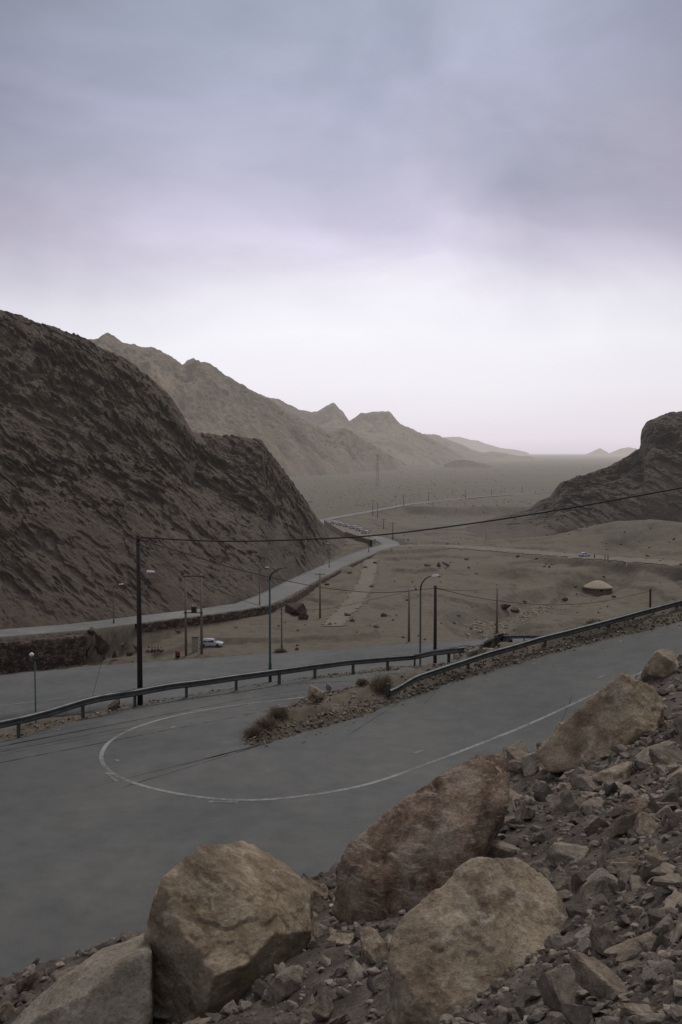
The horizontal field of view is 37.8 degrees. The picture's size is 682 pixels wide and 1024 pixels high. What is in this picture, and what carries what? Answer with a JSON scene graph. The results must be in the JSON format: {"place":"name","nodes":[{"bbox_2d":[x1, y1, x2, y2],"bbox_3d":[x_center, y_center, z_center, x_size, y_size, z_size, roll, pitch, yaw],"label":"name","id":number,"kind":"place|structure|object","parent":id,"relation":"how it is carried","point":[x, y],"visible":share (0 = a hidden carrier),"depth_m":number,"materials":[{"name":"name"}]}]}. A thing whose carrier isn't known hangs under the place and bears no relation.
{"place":"outdoors","nodes":[
{"label":"outdoors","id":0,"kind":"place"},
{"bbox_2d":[0,310,347,628],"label":"dark hill","id":1,"kind":"structure","parent":0,"point":[106,456],"depth_m":258.17,"materials":[{"name":"stone"}]},
{"bbox_2d":[88,333,406,475],"bbox_3d":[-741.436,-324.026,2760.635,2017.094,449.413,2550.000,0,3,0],"label":"mountain range","id":2,"kind":"structure","parent":0,"point":[206,397],"depth_m":2658.47,"materials":[{"name":"stone"}]},
{"bbox_2d":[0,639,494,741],"bbox_3d":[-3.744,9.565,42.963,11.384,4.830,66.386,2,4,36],"label":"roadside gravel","id":3,"kind":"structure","parent":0,"point":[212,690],"depth_m":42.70,"materials":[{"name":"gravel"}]},
{"bbox_2d":[0,638,531,719],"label":"road","id":4,"kind":"structure","parent":0,"point":[63,684],"depth_m":81.64,"materials":[{"name":"asphalt"}]},
{"bbox_2d":[0,492,548,637],"bbox_3d":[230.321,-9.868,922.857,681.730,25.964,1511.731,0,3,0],"label":"valley road","id":5,"kind":"structure","parent":0,"point":[284,590],"depth_m":231.44,"materials":[{"name":"asphalt"}]},
{"bbox_2d":[0,621,681,978],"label":"hairpin road","id":6,"kind":"structure","parent":0,"point":[92,853],"depth_m":32.25,"materials":[{"name":"asphalt"}]},
{"bbox_2d":[99,653,681,800],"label":"edge line","id":7,"kind":"object","parent":6,"relation":"on","point":[102,762],"visible":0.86,"depth_m":33.90,"materials":[{"name":"paint"}]},
{"bbox_2d":[0,454,681,745],"bbox_3d":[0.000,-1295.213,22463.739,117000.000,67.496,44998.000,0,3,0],"label":"ground","id":8,"kind":"structure","parent":0,"point":[528,576],"depth_m":304.55,"materials":[{"name":"sand"}]},
{"bbox_2d":[29,653,36,723],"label":"street lamp","id":9,"kind":"object","parent":8,"relation":"on","point":[31,654],"visible":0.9,"depth_m":64.73,"materials":[{"name":"metal"}]},
{"bbox_2d":[0,634,85,673],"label":"stone retaining wall","id":10,"kind":"structure","parent":8,"relation":"on","point":[59,652],"depth_m":176.72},
{"bbox_2d":[95,634,108,654],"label":"boulder","id":11,"kind":"object","parent":8,"relation":"on","point":[103,645],"visible":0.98,"depth_m":183.54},
{"bbox_2d":[108,699,119,710],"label":"rock","id":12,"kind":"object","parent":8,"relation":"on","point":[114,704],"visible":1,"depth_m":41.02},
{"bbox_2d":[133,535,153,705],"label":"utility pole","id":13,"kind":"object","parent":8,"relation":"on","point":[139,629],"visible":0.91,"depth_m":41.51,"materials":[{"name":"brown wood"}]},
{"bbox_2d":[141,540,433,592],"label":"cable","id":14,"kind":"object","parent":13,"relation":"attached to","point":[281,579],"visible":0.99,"depth_m":53.53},
{"bbox_2d":[142,487,681,541],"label":"cable","id":15,"kind":"object","parent":13,"relation":"attached to","point":[417,530],"visible":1,"depth_m":39.12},
{"bbox_2d":[183,574,202,655],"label":"transformer frame","id":16,"kind":"object","parent":8,"relation":"on","point":[193,609],"visible":0.99,"depth_m":180.50,"materials":[{"name":"wood"}]},
{"bbox_2d":[191,636,198,651],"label":"electric cabinet","id":17,"kind":"object","parent":8,"relation":"on","point":[195,643],"visible":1,"depth_m":183.60,"materials":[{"name":"grey metal"}]},
{"bbox_2d":[199,638,223,646],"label":"parked car","id":18,"kind":"object","parent":8,"relation":"on","point":[210,642],"visible":0.87,"depth_m":186.47,"materials":[{"name":"white paint"}]},
{"bbox_2d":[0,646,464,737],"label":"guardrail","id":19,"kind":"object","parent":8,"relation":"on","point":[83,702],"visible":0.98,"depth_m":43.30,"materials":[{"name":"metal"}]},
{"bbox_2d":[240,725,263,737],"bbox_3d":[-3.216,8.048,36.803,1.179,0.572,1.172,0,3,0],"label":"dry shrub","id":20,"kind":"object","parent":8,"relation":"on","point":[252,732],"visible":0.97,"depth_m":36.66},
{"bbox_2d":[135,553,377,632],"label":"stone retaining wall","id":21,"kind":"structure","parent":8,"relation":"on","point":[175,623],"depth_m":210.25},
{"bbox_2d":[245,714,278,731],"bbox_3d":[-2.782,7.864,37.446,1.374,0.683,1.298,2,4,35],"label":"dry shrub","id":22,"kind":"object","parent":8,"relation":"on","point":[269,723],"visible":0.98,"depth_m":37.34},
{"bbox_2d":[269,567,286,681],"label":"street lamp","id":23,"kind":"object","parent":8,"relation":"on","point":[270,667],"visible":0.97,"depth_m":46.01,"materials":[{"name":"metal"}]},
{"bbox_2d":[264,703,293,720],"bbox_3d":[-2.394,7.646,38.215,1.345,0.745,1.462,0,3,0],"label":"dry shrub","id":24,"kind":"object","parent":8,"relation":"on","point":[276,713],"visible":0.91,"depth_m":38.16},
{"bbox_2d":[285,602,306,615],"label":"boulder","id":25,"kind":"object","parent":8,"relation":"on","point":[296,609],"visible":0.82,"depth_m":225.11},
{"bbox_2d":[307,684,325,701],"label":"rock","id":26,"kind":"object","parent":8,"relation":"on","point":[315,694],"visible":0.98,"depth_m":41.44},
{"bbox_2d":[315,573,324,617],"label":"utility pole","id":27,"kind":"object","parent":8,"relation":"on","point":[319,574],"visible":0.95,"depth_m":219.28,"materials":[{"name":"wood"}]},
{"bbox_2d":[22,526,681,671],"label":"valley stones","id":28,"kind":"object","parent":8,"relation":"on","point":[383,614],"visible":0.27,"depth_m":273.40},
{"bbox_2d":[345,531,371,545],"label":"concrete retaining wall","id":29,"kind":"structure","parent":8,"relation":"on","point":[361,539],"depth_m":420.37,"materials":[{"name":"concrete"}]},
{"bbox_2d":[367,670,396,691],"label":"dry shrub","id":30,"kind":"object","parent":8,"relation":"on","point":[380,685],"visible":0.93,"depth_m":42.58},
{"bbox_2d":[408,590,409,641],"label":"utility pole","id":31,"kind":"object","parent":8,"relation":"on","point":[408,615],"visible":0.79,"depth_m":191.34,"materials":[{"name":"wood"}]},
{"bbox_2d":[419,574,438,665],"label":"street lamp","id":32,"kind":"object","parent":8,"relation":"on","point":[420,617],"visible":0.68,"depth_m":64.50,"materials":[{"name":"metal"}]},
{"bbox_2d":[433,585,436,662],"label":"utility pole","id":33,"kind":"object","parent":8,"relation":"on","point":[435,626],"visible":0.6,"depth_m":63.96,"materials":[{"name":"brown wood"}]},
{"bbox_2d":[437,588,649,604],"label":"cable","id":34,"kind":"object","parent":33,"relation":"attached to","point":[540,604],"visible":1,"depth_m":75.99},
{"bbox_2d":[226,602,681,745],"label":"roadside gravel","id":35,"kind":"structure","parent":8,"relation":"on","point":[406,696],"depth_m":44.28,"materials":[{"name":"gravel"}]},
{"bbox_2d":[299,465,634,535],"bbox_3d":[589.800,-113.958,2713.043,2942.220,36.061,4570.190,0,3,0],"label":"desert scrub","id":36,"kind":"object","parent":8,"relation":"on","point":[432,492],"visible":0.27,"depth_m":1410.52,"materials":[{"name":"green plant"}]},
{"bbox_2d":[496,588,497,633],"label":"utility pole","id":37,"kind":"object","parent":8,"relation":"on","point":[497,611],"visible":0.83,"depth_m":212.98,"materials":[{"name":"wood"}]},
{"bbox_2d":[464,601,562,639],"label":"stream bed stones","id":38,"kind":"object","parent":8,"relation":"on","point":[521,616],"visible":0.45,"depth_m":228.81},
{"bbox_2d":[504,635,542,640],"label":"guardrail","id":39,"kind":"object","parent":8,"relation":"on","point":[520,636],"visible":0.23,"depth_m":82.14,"materials":[{"name":"metal"}]},
{"bbox_2d":[386,599,681,698],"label":"guardrail","id":40,"kind":"object","parent":8,"relation":"on","point":[468,661],"visible":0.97,"depth_m":47.13,"materials":[{"name":"metal"}]},
{"bbox_2d":[583,580,612,596],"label":"domed hut","id":41,"kind":"object","parent":8,"relation":"on","point":[597,588],"visible":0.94,"depth_m":318.66,"materials":[{"name":"brick"}]},
{"bbox_2d":[0,658,681,1023],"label":"rocky slope","id":42,"kind":"structure","parent":0,"point":[362,994],"depth_m":12.55,"materials":[{"name":"stone"}]},
{"bbox_2d":[0,1001,15,1022],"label":"slope stone","id":43,"kind":"object","parent":42,"relation":"on","point":[7,1009],"visible":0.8,"depth_m":15.16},
{"bbox_2d":[15,973,40,993],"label":"rock","id":44,"kind":"object","parent":42,"relation":"on","point":[25,983],"visible":0.98,"depth_m":16.14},
{"bbox_2d":[49,965,78,986],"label":"slope stone","id":45,"kind":"object","parent":42,"relation":"on","point":[55,976],"visible":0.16,"depth_m":15.76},
{"bbox_2d":[11,932,153,1023],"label":"boulder","id":46,"kind":"object","parent":42,"relation":"on","point":[112,984],"visible":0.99,"depth_m":13.18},
{"bbox_2d":[120,931,141,942],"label":"slope stone","id":47,"kind":"object","parent":42,"relation":"on","point":[128,935],"visible":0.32,"depth_m":17.14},
{"bbox_2d":[153,1005,172,1022],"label":"slope stone","id":48,"kind":"object","parent":42,"relation":"on","point":[161,1015],"visible":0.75,"depth_m":13.55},
{"bbox_2d":[183,1017,210,1023],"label":"slope stone","id":49,"kind":"object","parent":42,"relation":"on","point":[198,1020],"visible":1,"depth_m":12.25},
{"bbox_2d":[144,841,313,1020],"bbox_3d":[-1.743,6.744,14.519,2.691,3.698,2.865,0,3,0],"label":"boulder","id":50,"kind":"object","parent":42,"relation":"on","point":[226,923],"visible":0.72,"depth_m":13.72,"materials":[{"name":"stone"}]},
{"bbox_2d":[261,965,303,1001],"bbox_3d":[-0.729,6.052,12.823,0.519,0.384,0.542,2,4,28],"label":"rock","id":51,"kind":"object","parent":42,"relation":"on","point":[285,983],"visible":0.91,"depth_m":12.64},
{"bbox_2d":[301,875,328,899],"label":"rock","id":52,"kind":"object","parent":42,"relation":"on","point":[321,889],"visible":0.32,"depth_m":20.22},
{"bbox_2d":[312,891,327,913],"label":"slope stone","id":53,"kind":"object","parent":42,"relation":"on","point":[319,905],"visible":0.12,"depth_m":18.80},
{"bbox_2d":[312,985,333,1020],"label":"rock","id":54,"kind":"object","parent":42,"relation":"on","point":[323,1008],"visible":1,"depth_m":11.08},
{"bbox_2d":[326,1014,350,1023],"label":"slope stone","id":55,"kind":"object","parent":42,"relation":"on","point":[345,1019],"visible":0.93,"depth_m":10.17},
{"bbox_2d":[0,654,681,1023],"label":"broken stones","id":56,"kind":"object","parent":42,"relation":"on","point":[664,916],"visible":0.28,"depth_m":8.94,"materials":[{"name":"stone"}]},
{"bbox_2d":[0,654,681,1023],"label":"rubble","id":57,"kind":"object","parent":42,"relation":"on","point":[634,988],"visible":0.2,"depth_m":11.09,"materials":[{"name":"stone"}]},
{"bbox_2d":[326,933,357,945],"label":"slope stone","id":58,"kind":"object","parent":42,"relation":"on","point":[341,939],"visible":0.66,"depth_m":13.86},
{"bbox_2d":[360,927,388,962],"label":"rock","id":59,"kind":"object","parent":42,"relation":"on","point":[372,943],"visible":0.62,"depth_m":12.70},
{"bbox_2d":[333,753,509,923],"bbox_3d":[1.391,6.137,16.449,3.039,4.140,2.884,0,3,0],"label":"boulder","id":60,"kind":"object","parent":42,"relation":"on","point":[437,831],"visible":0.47,"depth_m":15.85,"materials":[{"name":"stone"}]},
{"bbox_2d":[382,857,567,1023],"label":"boulder","id":61,"kind":"object","parent":42,"relation":"on","point":[467,932],"visible":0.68,"depth_m":8.64,"materials":[{"name":"stone"}]},
{"bbox_2d":[486,839,516,858],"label":"rock","id":62,"kind":"object","parent":42,"relation":"on","point":[500,849],"visible":0.18,"depth_m":16.25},
{"bbox_2d":[500,815,515,829],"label":"slope stone","id":63,"kind":"object","parent":42,"relation":"on","point":[510,819],"visible":0.27,"depth_m":18.86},
{"bbox_2d":[505,794,515,814],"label":"rock","id":64,"kind":"object","parent":42,"relation":"on","point":[511,805],"visible":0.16,"depth_m":20.58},
{"bbox_2d":[507,759,522,772],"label":"slope stone","id":65,"kind":"object","parent":42,"relation":"on","point":[514,766],"visible":0.56,"depth_m":28.60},
{"bbox_2d":[502,740,529,762],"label":"rock","id":66,"kind":"object","parent":42,"relation":"on","point":[521,745],"visible":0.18,"depth_m":33.69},
{"bbox_2d":[506,746,527,763],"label":"slope stone","id":67,"kind":"object","parent":42,"relation":"on","point":[514,753],"visible":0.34,"depth_m":32.41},
{"bbox_2d":[514,806,535,822],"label":"rock","id":68,"kind":"object","parent":42,"relation":"on","point":[525,813],"visible":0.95,"depth_m":18.63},
{"bbox_2d":[521,752,539,775],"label":"rock","id":69,"kind":"object","parent":42,"relation":"on","point":[530,762],"visible":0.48,"depth_m":28.06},
{"bbox_2d":[528,858,547,870],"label":"slope stone","id":70,"kind":"object","parent":42,"relation":"on","point":[537,865],"visible":0.2,"depth_m":14.35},
{"bbox_2d":[541,953,555,962],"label":"slope stone","id":71,"kind":"object","parent":42,"relation":"on","point":[546,957],"visible":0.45,"depth_m":7.76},
{"bbox_2d":[536,964,584,1009],"bbox_3d":[1.567,3.228,6.707,0.370,0.263,0.471,-1,4,-18],"label":"slope stone","id":72,"kind":"object","parent":42,"relation":"on","point":[557,987],"visible":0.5,"depth_m":6.66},
{"bbox_2d":[547,789,575,816],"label":"rock","id":73,"kind":"object","parent":42,"relation":"on","point":[562,801],"visible":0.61,"depth_m":18.20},
{"bbox_2d":[554,877,571,892],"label":"slope stone","id":74,"kind":"object","parent":42,"relation":"on","point":[561,885],"visible":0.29,"depth_m":11.83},
{"bbox_2d":[556,783,571,791],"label":"slope stone","id":75,"kind":"object","parent":42,"relation":"on","point":[561,787],"visible":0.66,"depth_m":22.95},
{"bbox_2d":[557,889,571,902],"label":"slope stone","id":76,"kind":"object","parent":42,"relation":"on","point":[563,893],"visible":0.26,"depth_m":11.01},
{"bbox_2d":[545,841,589,865],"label":"slope stone","id":77,"kind":"object","parent":42,"relation":"on","point":[564,852],"visible":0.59,"depth_m":13.73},
{"bbox_2d":[565,903,592,918],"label":"slope stone","id":78,"kind":"object","parent":42,"relation":"on","point":[572,911],"visible":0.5,"depth_m":8.95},
{"bbox_2d":[571,874,586,893],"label":"slope stone","id":79,"kind":"object","parent":42,"relation":"on","point":[577,881],"visible":0.17,"depth_m":10.00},
{"bbox_2d":[569,767,588,789],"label":"slope stone","id":80,"kind":"object","parent":42,"relation":"on","point":[575,773],"visible":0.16,"depth_m":22.46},
{"bbox_2d":[564,871,594,884],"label":"slope stone","id":81,"kind":"object","parent":42,"relation":"on","point":[585,875],"visible":0.26,"depth_m":11.60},
{"bbox_2d":[575,773,601,791],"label":"slope stone","id":82,"kind":"object","parent":42,"relation":"on","point":[586,782],"visible":0.57,"depth_m":21.05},
{"bbox_2d":[579,796,602,811],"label":"slope stone","id":83,"kind":"object","parent":42,"relation":"on","point":[597,803],"visible":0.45,"depth_m":17.32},
{"bbox_2d":[570,868,619,904],"bbox_3d":[2.571,3.804,9.913,0.603,0.493,0.486,-2,4,-27],"label":"slope stone","id":84,"kind":"object","parent":42,"relation":"on","point":[597,882],"visible":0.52,"depth_m":9.80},
{"bbox_2d":[583,816,609,836],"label":"slope stone","id":85,"kind":"object","parent":42,"relation":"on","point":[592,825],"visible":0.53,"depth_m":14.54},
{"bbox_2d":[566,947,628,999],"bbox_3d":[1.633,2.943,6.272,0.146,0.244,0.494,-2,4,-33],"label":"slope stone","id":86,"kind":"object","parent":42,"relation":"on","point":[596,978],"visible":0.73,"depth_m":6.26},
{"bbox_2d":[535,673,664,773],"bbox_3d":[7.182,5.887,26.767,2.690,3.318,3.849,2,4,36],"label":"boulder","id":87,"kind":"object","parent":42,"relation":"on","point":[625,710],"visible":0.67,"depth_m":25.93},
{"bbox_2d":[596,837,610,867],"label":"rock","id":88,"kind":"object","parent":42,"relation":"on","point":[604,854],"visible":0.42,"depth_m":11.81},
{"bbox_2d":[589,921,621,956],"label":"slope stone","id":89,"kind":"object","parent":42,"relation":"on","point":[602,939],"visible":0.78,"depth_m":7.32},
{"bbox_2d":[592,761,632,783],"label":"rock","id":90,"kind":"object","parent":42,"relation":"on","point":[622,770],"visible":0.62,"depth_m":20.88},
{"bbox_2d":[604,856,637,875],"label":"slope stone","id":91,"kind":"object","parent":42,"relation":"on","point":[609,868],"visible":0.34,"depth_m":11.12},
{"bbox_2d":[611,811,640,837],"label":"rock","id":92,"kind":"object","parent":42,"relation":"on","point":[621,825],"visible":0.83,"depth_m":13.63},
{"bbox_2d":[610,861,642,872],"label":"slope stone","id":93,"kind":"object","parent":42,"relation":"on","point":[621,867],"visible":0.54,"depth_m":10.17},
{"bbox_2d":[621,894,635,904],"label":"slope stone","id":94,"kind":"object","parent":42,"relation":"on","point":[628,899],"visible":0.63,"depth_m":8.45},
{"bbox_2d":[618,868,639,889],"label":"slope stone","id":95,"kind":"object","parent":42,"relation":"on","point":[623,878],"visible":0.53,"depth_m":9.61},
{"bbox_2d":[619,785,638,799],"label":"slope stone","id":96,"kind":"object","parent":42,"relation":"on","point":[627,791],"visible":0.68,"depth_m":17.28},
{"bbox_2d":[603,931,657,960],"bbox_3d":[2.063,3.049,6.990,0.422,0.109,0.260,-14,-4,-11],"label":"slope stone","id":97,"kind":"object","parent":42,"relation":"on","point":[629,949],"visible":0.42,"depth_m":6.96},
{"bbox_2d":[619,798,652,813],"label":"rock","id":98,"kind":"object","parent":42,"relation":"on","point":[635,805],"visible":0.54,"depth_m":14.20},
{"bbox_2d":[633,811,660,836],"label":"slope stone","id":99,"kind":"object","parent":42,"relation":"on","point":[646,824],"visible":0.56,"depth_m":12.52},
{"bbox_2d":[643,937,655,952],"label":"slope stone","id":100,"kind":"object","parent":42,"relation":"on","point":[648,944],"visible":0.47,"depth_m":6.67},
{"bbox_2d":[647,792,660,811],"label":"slope stone","id":101,"kind":"object","parent":42,"relation":"on","point":[656,807],"visible":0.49,"depth_m":13.65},
{"bbox_2d":[642,846,669,866],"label":"rock","id":102,"kind":"object","parent":42,"relation":"on","point":[655,856],"visible":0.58,"depth_m":9.04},
{"bbox_2d":[634,740,679,765],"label":"rock","id":103,"kind":"object","parent":42,"relation":"on","point":[643,756],"visible":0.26,"depth_m":21.30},
{"bbox_2d":[641,649,678,680],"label":"rock","id":104,"kind":"object","parent":42,"relation":"on","point":[662,663],"visible":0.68,"depth_m":38.34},
{"bbox_2d":[654,762,667,773],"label":"slope stone","id":105,"kind":"object","parent":42,"relation":"on","point":[659,767],"visible":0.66,"depth_m":20.06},
{"bbox_2d":[648,745,681,764],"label":"slope stone","id":106,"kind":"object","parent":42,"relation":"on","point":[664,754],"visible":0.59,"depth_m":20.27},
{"bbox_2d":[661,813,681,830],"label":"rock","id":107,"kind":"object","parent":42,"relation":"on","point":[674,821],"visible":0.86,"depth_m":12.09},
{"bbox_2d":[666,766,681,788],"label":"slope stone","id":108,"kind":"object","parent":42,"relation":"on","point":[675,777],"visible":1,"depth_m":14.27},
{"bbox_2d":[673,718,681,742],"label":"slope stone","id":109,"kind":"object","parent":42,"relation":"on","point":[678,723],"visible":1,"depth_m":22.23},
{"bbox_2d":[0,0,681,453],"label":"sky","id":110,"kind":"structure","parent":0,"point":[448,218],"materials":[{"name":"grey"}]},
{"bbox_2d":[321,559,378,625],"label":"dirt track","id":111,"kind":"structure","parent":0,"point":[339,617],"depth_m":253.02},
{"bbox_2d":[324,520,375,544],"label":"parking terrace","id":112,"kind":"structure","parent":0,"point":[339,530],"depth_m":470.93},
{"bbox_2d":[259,394,473,466],"bbox_3d":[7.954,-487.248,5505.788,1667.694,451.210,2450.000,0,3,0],"label":"mountain range","id":113,"kind":"structure","parent":0,"point":[387,432],"depth_m":5337.48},
{"bbox_2d":[444,460,492,467],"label":"hill","id":114,"kind":"structure","parent":0,"point":[462,464],"depth_m":4208.31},
{"bbox_2d":[423,434,539,461],"bbox_3d":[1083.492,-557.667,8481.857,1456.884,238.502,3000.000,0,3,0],"label":"mountain range","id":115,"kind":"structure","parent":0,"point":[478,456],"depth_m":8463.56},
{"bbox_2d":[443,437,528,455],"bbox_3d":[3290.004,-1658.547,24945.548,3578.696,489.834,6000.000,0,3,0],"label":"mountain range","id":116,"kind":"structure","parent":0,"point":[477,445],"depth_m":24508.60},
{"bbox_2d":[399,543,681,566],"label":"dirt track","id":117,"kind":"structure","parent":0,"point":[620,558],"depth_m":366.46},
{"bbox_2d":[464,411,681,539],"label":"dark hill","id":118,"kind":"structure","parent":0,"point":[653,463],"depth_m":505.91,"materials":[{"name":"stone"}]},
{"bbox_2d":[583,447,636,455],"bbox_3d":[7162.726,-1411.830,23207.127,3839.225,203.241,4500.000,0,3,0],"label":"mountain range","id":119,"kind":"structure","parent":0,"point":[627,451],"depth_m":22192.58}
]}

